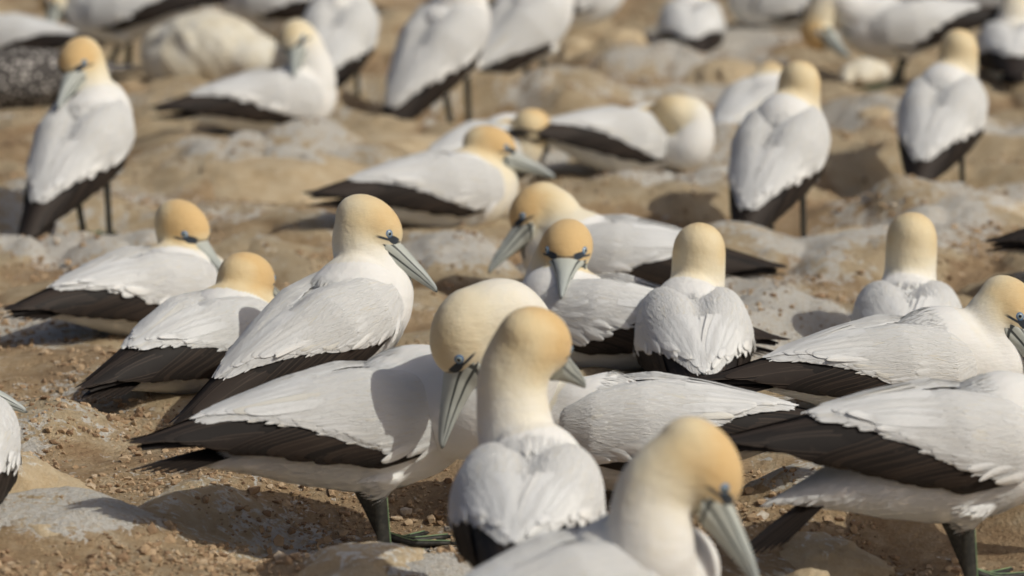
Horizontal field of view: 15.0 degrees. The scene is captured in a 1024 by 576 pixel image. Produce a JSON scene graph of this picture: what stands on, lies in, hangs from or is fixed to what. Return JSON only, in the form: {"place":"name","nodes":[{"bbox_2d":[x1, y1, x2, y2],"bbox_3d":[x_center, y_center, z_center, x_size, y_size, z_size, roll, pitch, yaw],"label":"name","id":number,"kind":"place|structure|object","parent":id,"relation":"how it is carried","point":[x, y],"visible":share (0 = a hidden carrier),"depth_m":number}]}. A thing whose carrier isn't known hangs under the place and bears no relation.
{"place":"outdoors","nodes":[
{"label":"outdoors","id":0,"kind":"place"},
{"bbox_2d":[0,0,1023,575],"bbox_3d":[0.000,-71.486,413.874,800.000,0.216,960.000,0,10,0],"label":"ground","id":1,"kind":"structure","parent":0,"point":[96,514],"depth_m":8.98},
{"bbox_2d":[0,396,21,504],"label":"gannet","id":2,"kind":"object","parent":1,"relation":"on","point":[10,452],"visible":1,"depth_m":6.28},
{"bbox_2d":[0,390,26,412],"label":"gannet","id":3,"kind":"object","parent":1,"relation":"on","point":[15,405],"visible":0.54,"depth_m":6.67},
{"bbox_2d":[27,523,58,536],"bbox_3d":[-0.755,0.412,6.259,0.321,0.119,0.354,1,10,7],"label":"mud mound","id":4,"kind":"object","parent":1,"relation":"on","point":[41,530],"visible":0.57,"depth_m":6.16},
{"bbox_2d":[8,451,92,493],"bbox_3d":[-0.886,0.361,6.585,0.455,0.176,0.365,8,12,37],"label":"mud mound","id":5,"kind":"object","parent":1,"relation":"on","point":[34,472],"visible":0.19,"depth_m":6.51},
{"bbox_2d":[0,12,107,50],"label":"gannet","id":6,"kind":"object","parent":1,"relation":"on","point":[21,30],"visible":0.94,"depth_m":11.98},
{"bbox_2d":[0,46,139,109],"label":"juvenile gannet","id":7,"kind":"object","parent":1,"relation":"on","point":[30,77],"visible":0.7,"depth_m":11.21},
{"bbox_2d":[18,36,134,238],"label":"gannet","id":8,"kind":"object","parent":1,"relation":"on","point":[83,139],"visible":0.97,"depth_m":9.21},
{"bbox_2d":[1,199,222,336],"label":"gannet","id":9,"kind":"object","parent":1,"relation":"on","point":[124,291],"visible":0.85,"depth_m":7.89},
{"bbox_2d":[38,0,232,74],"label":"gannet","id":10,"kind":"object","parent":1,"relation":"on","point":[119,24],"visible":0.84,"depth_m":12.24},
{"bbox_2d":[75,252,279,399],"bbox_3d":[-0.599,0.083,7.328,0.233,0.256,0.667,7,12,33],"label":"gannet","id":11,"kind":"object","parent":1,"relation":"on","point":[180,344],"visible":0.81,"depth_m":7.24},
{"bbox_2d":[140,11,289,82],"bbox_3d":[-0.871,-0.725,11.995,0.579,0.252,0.309,2,10,12],"label":"gannet chick","id":12,"kind":"object","parent":1,"relation":"on","point":[211,46],"visible":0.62,"depth_m":11.88},
{"bbox_2d":[147,19,336,133],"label":"gannet","id":13,"kind":"object","parent":1,"relation":"on","point":[302,85],"visible":0.95,"depth_m":10.81},
{"bbox_2d":[200,154,367,204],"bbox_3d":[-0.608,-0.266,10.136,0.653,0.156,0.627,6,11,29],"label":"mud mound","id":14,"kind":"object","parent":1,"relation":"on","point":[275,180],"visible":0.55,"depth_m":9.96},
{"bbox_2d":[168,194,437,424],"bbox_3d":[-0.395,0.083,7.038,0.557,0.464,0.234,-9,13,-41],"label":"gannet","id":15,"kind":"object","parent":1,"relation":"on","point":[352,300],"visible":0.85,"depth_m":7.02},
{"bbox_2d":[220,0,387,45],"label":"gannet","id":16,"kind":"object","parent":1,"relation":"on","point":[270,18],"visible":0.56,"depth_m":12.66},
{"bbox_2d":[302,0,379,97],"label":"gannet","id":17,"kind":"object","parent":1,"relation":"on","point":[347,31],"visible":0.55,"depth_m":11.74},
{"bbox_2d":[124,278,558,552],"bbox_3d":[-0.265,0.208,6.318,0.696,0.486,0.353,0,10,0],"label":"gannet","id":18,"kind":"object","parent":1,"relation":"on","point":[374,432],"visible":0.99,"depth_m":6.21},
{"bbox_2d":[296,541,424,575],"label":"mud mound","id":19,"kind":"object","parent":1,"relation":"on","point":[370,558],"visible":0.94,"depth_m":5.99},
{"bbox_2d":[363,134,441,152],"bbox_3d":[-0.289,-0.350,10.614,0.422,0.132,0.376,-2,10,-12],"label":"mud mound","id":20,"kind":"object","parent":1,"relation":"on","point":[415,143],"visible":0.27,"depth_m":10.56},
{"bbox_2d":[301,125,555,227],"bbox_3d":[-0.213,-0.249,9.298,0.644,0.253,0.234,-6,12,-29],"label":"gannet","id":21,"kind":"object","parent":1,"relation":"on","point":[473,181],"visible":0.97,"depth_m":9.24},
{"bbox_2d":[381,0,490,123],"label":"gannet","id":22,"kind":"object","parent":1,"relation":"on","point":[439,48],"visible":0.95,"depth_m":11.20},
{"bbox_2d":[426,108,549,185],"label":"gannet","id":23,"kind":"object","parent":1,"relation":"on","point":[527,118],"visible":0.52,"depth_m":10.02},
{"bbox_2d":[460,113,550,124],"bbox_3d":[0.026,-0.447,11.421,0.600,0.126,0.510,6,12,30],"label":"mud mound","id":24,"kind":"object","parent":1,"relation":"on","point":[491,117],"visible":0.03,"depth_m":11.39},
{"bbox_2d":[0,6,1023,575],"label":"dirt clods","id":25,"kind":"object","parent":1,"relation":"on","point":[8,562],"visible":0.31,"depth_m":6.65},
{"bbox_2d":[478,0,573,74],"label":"gannet","id":26,"kind":"object","parent":1,"relation":"on","point":[524,35],"visible":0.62,"depth_m":11.90},
{"bbox_2d":[448,306,606,568],"bbox_3d":[0.020,0.302,5.591,0.230,0.492,0.660,1,10,4],"label":"gannet","id":27,"kind":"object","parent":1,"relation":"on","point":[529,469],"visible":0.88,"depth_m":5.61},
{"bbox_2d":[487,0,622,26],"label":"gannet","id":28,"kind":"object","parent":1,"relation":"on","point":[587,12],"visible":0.38,"depth_m":13.11},
{"bbox_2d":[548,37,591,65],"bbox_3d":[0.203,-0.703,12.638,0.190,0.221,0.156,-2,10,-12],"label":"boulder","id":29,"kind":"object","parent":1,"relation":"on","point":[571,47],"visible":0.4,"depth_m":12.59},
{"bbox_2d":[505,95,713,173],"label":"gannet","id":30,"kind":"object","parent":1,"relation":"on","point":[669,133],"visible":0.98,"depth_m":10.13},
{"bbox_2d":[464,417,758,575],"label":"gannet","id":31,"kind":"object","parent":1,"relation":"on","point":[676,476],"visible":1,"depth_m":5.22},
{"bbox_2d":[595,28,649,46],"bbox_3d":[0.368,-0.737,12.825,0.283,0.242,0.311,2,10,14],"label":"boulder","id":32,"kind":"object","parent":1,"relation":"on","point":[626,34],"visible":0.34,"depth_m":12.75},
{"bbox_2d":[488,182,786,284],"bbox_3d":[0.276,-0.088,8.344,0.637,0.264,0.234,2,10,12],"label":"gannet","id":33,"kind":"object","parent":1,"relation":"on","point":[638,247],"visible":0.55,"depth_m":8.28},
{"bbox_2d":[521,219,790,369],"bbox_3d":[0.261,0.028,7.518,0.583,0.291,0.251,4,11,22],"label":"gannet","id":34,"kind":"object","parent":1,"relation":"on","point":[596,313],"visible":0.62,"depth_m":7.47},
{"bbox_2d":[549,370,809,491],"bbox_3d":[0.276,0.237,6.432,0.622,0.210,0.232,3,10,14],"label":"gannet","id":35,"kind":"object","parent":1,"relation":"on","point":[612,424],"visible":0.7,"depth_m":6.36},
{"bbox_2d":[656,0,725,52],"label":"gannet","id":36,"kind":"object","parent":1,"relation":"on","point":[698,26],"visible":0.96,"depth_m":12.92},
{"bbox_2d":[633,223,755,380],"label":"gannet","id":37,"kind":"object","parent":1,"relation":"on","point":[693,319],"visible":0.87,"depth_m":7.32},
{"bbox_2d":[683,58,759,85],"bbox_3d":[0.675,-0.597,12.075,0.466,0.221,0.393,8,12,37],"label":"mud mound","id":38,"kind":"object","parent":1,"relation":"on","point":[729,71],"visible":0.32,"depth_m":12.02},
{"bbox_2d":[712,62,783,125],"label":"gannet","id":39,"kind":"object","parent":1,"relation":"on","point":[738,100],"visible":0.54,"depth_m":10.93},
{"bbox_2d":[727,0,808,28],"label":"gannet","id":40,"kind":"object","parent":1,"relation":"on","point":[772,14],"visible":0.61,"depth_m":13.23},
{"bbox_2d":[727,61,830,237],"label":"gannet","id":41,"kind":"object","parent":1,"relation":"on","point":[780,144],"visible":0.95,"depth_m":9.16},
{"bbox_2d":[787,568,829,575],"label":"stone","id":42,"kind":"object","parent":1,"relation":"on","point":[809,572],"visible":1,"depth_m":5.99},
{"bbox_2d":[779,532,894,575],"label":"mud mound","id":43,"kind":"object","parent":1,"relation":"on","point":[834,555],"visible":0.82,"depth_m":6.23},
{"bbox_2d":[810,226,863,235],"bbox_3d":[0.842,-0.087,9.194,0.491,0.092,0.560,7,12,33],"label":"mud mound","id":44,"kind":"object","parent":1,"relation":"on","point":[838,230],"visible":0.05,"depth_m":9.25},
{"bbox_2d":[700,275,1023,405],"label":"gannet","id":45,"kind":"object","parent":1,"relation":"on","point":[982,332],"visible":0.81,"depth_m":6.89},
{"bbox_2d":[840,58,889,84],"bbox_3d":[1.066,-0.660,11.910,0.190,0.083,0.101,-9,14,-42],"label":"gannet chick","id":46,"kind":"object","parent":1,"relation":"on","point":[865,71],"visible":1,"depth_m":11.88},
{"bbox_2d":[857,105,891,119],"bbox_3d":[1.034,-0.425,11.046,0.206,0.182,0.236,7,12,34],"label":"boulder","id":47,"kind":"object","parent":1,"relation":"on","point":[881,111],"visible":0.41,"depth_m":11.00},
{"bbox_2d":[726,371,1023,575],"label":"gannet","id":48,"kind":"object","parent":1,"relation":"on","point":[948,455],"visible":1,"depth_m":6.01},
{"bbox_2d":[800,0,999,90],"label":"gannet","id":49,"kind":"object","parent":1,"relation":"on","point":[903,32],"visible":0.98,"depth_m":12.12},
{"bbox_2d":[851,212,961,320],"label":"gannet","id":50,"kind":"object","parent":1,"relation":"on","point":[907,283],"visible":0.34,"depth_m":7.80},
{"bbox_2d":[896,29,987,182],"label":"gannet","id":51,"kind":"object","parent":1,"relation":"on","point":[942,110],"visible":0.97,"depth_m":9.96},
{"bbox_2d":[965,0,1001,26],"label":"gannet","id":52,"kind":"object","parent":1,"relation":"on","point":[995,3],"visible":0.2,"depth_m":13.28},
{"bbox_2d":[976,0,1023,84],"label":"gannet","id":53,"kind":"object","parent":1,"relation":"on","point":[1000,41],"visible":0.94,"depth_m":11.94},
{"bbox_2d":[983,228,1023,254],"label":"gannet","id":54,"kind":"object","parent":1,"relation":"on","point":[1013,241],"visible":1,"depth_m":8.31},
{"bbox_2d":[985,193,1023,217],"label":"mud mound","id":55,"kind":"object","parent":1,"relation":"on","point":[1001,202],"visible":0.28,"depth_m":9.48}
]}

